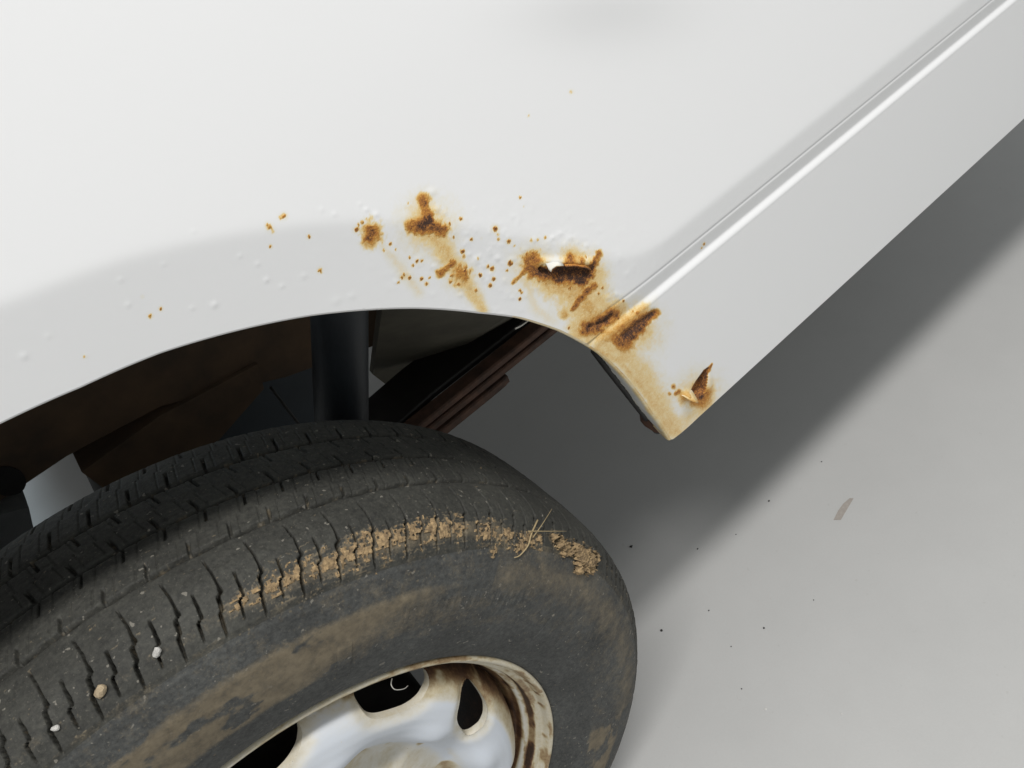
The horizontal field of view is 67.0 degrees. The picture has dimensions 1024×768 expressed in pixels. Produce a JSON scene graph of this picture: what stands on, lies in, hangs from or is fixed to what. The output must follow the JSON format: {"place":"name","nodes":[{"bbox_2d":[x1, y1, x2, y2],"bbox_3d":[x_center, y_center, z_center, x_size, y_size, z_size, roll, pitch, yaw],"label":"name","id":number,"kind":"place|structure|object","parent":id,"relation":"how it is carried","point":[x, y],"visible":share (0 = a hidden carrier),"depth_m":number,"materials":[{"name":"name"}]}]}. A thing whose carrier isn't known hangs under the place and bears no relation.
{"place":"outdoors","nodes":[
{"label":"outdoors","id":0,"kind":"place"},
{"bbox_2d":[23,119,1023,767],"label":"floor","id":1,"kind":"structure","parent":0,"point":[885,385],"depth_m":0.97,"materials":[{"name":"grey paint"}]},
{"bbox_2d":[0,0,1023,767],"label":"white van","id":2,"kind":"object","parent":1,"relation":"on","point":[238,238],"visible":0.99,"depth_m":0.41,"materials":[{"name":"paint"}]},
{"bbox_2d":[50,724,59,730],"bbox_3d":[-0.201,0.151,0.340,0.003,0.003,0.003,-39,45,-18],"label":"pebble","id":3,"kind":"object","parent":2,"relation":"on","point":[56,727],"visible":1,"depth_m":0.34,"materials":[{"name":"white stone"}]},
{"bbox_2d":[94,684,106,698],"bbox_3d":[-0.185,0.138,0.347,0.006,0.006,0.005,-39,45,-18],"label":"pebble","id":4,"kind":"object","parent":2,"relation":"on","point":[100,691],"visible":1,"depth_m":0.34,"materials":[{"name":"beige stone"}]},
{"bbox_2d":[152,647,161,657],"bbox_3d":[-0.164,0.124,0.357,0.005,0.005,0.003,-39,45,-18],"label":"pebble","id":5,"kind":"object","parent":2,"relation":"on","point":[156,652],"visible":1,"depth_m":0.36,"materials":[{"name":"white stone"}]},
{"bbox_2d":[90,433,542,629],"bbox_3d":[-0.159,0.137,0.447,0.404,0.167,0.132,-39,45,-18],"label":"mud crust","id":6,"kind":"object","parent":2,"relation":"on","point":[330,563],"visible":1,"depth_m":0.42},
{"bbox_2d":[514,519,537,557],"bbox_3d":[0.011,0.099,0.492,0.004,0.008,0.034,6,49,28],"label":"straw","id":7,"kind":"object","parent":6,"relation":"in","point":[529,539],"visible":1,"depth_m":0.49,"materials":[{"name":"beige plant"}]},
{"bbox_2d":[550,533,601,576],"bbox_3d":[0.046,0.114,0.531,0.031,0.060,0.018,-39,45,-18],"label":"mud clump","id":8,"kind":"object","parent":2,"relation":"on","point":[586,562],"visible":1,"depth_m":0.53,"materials":[{"name":"brown soil"}]},
{"bbox_2d":[528,531,559,531],"bbox_3d":[0.024,0.097,0.508,0.027,0.037,0.006,-39,45,-18],"label":"straw","id":9,"kind":"object","parent":8,"relation":"on","point":[543,531],"visible":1,"depth_m":0.50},
{"bbox_2d":[834,498,853,519],"bbox_3d":[0.410,0.154,0.955,0.008,0.001,0.040,22,58,38],"label":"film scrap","id":10,"kind":"object","parent":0,"point":[842,510],"visible":1,"depth_m":0.95,"materials":[{"name":"grey plastic"}]}
]}

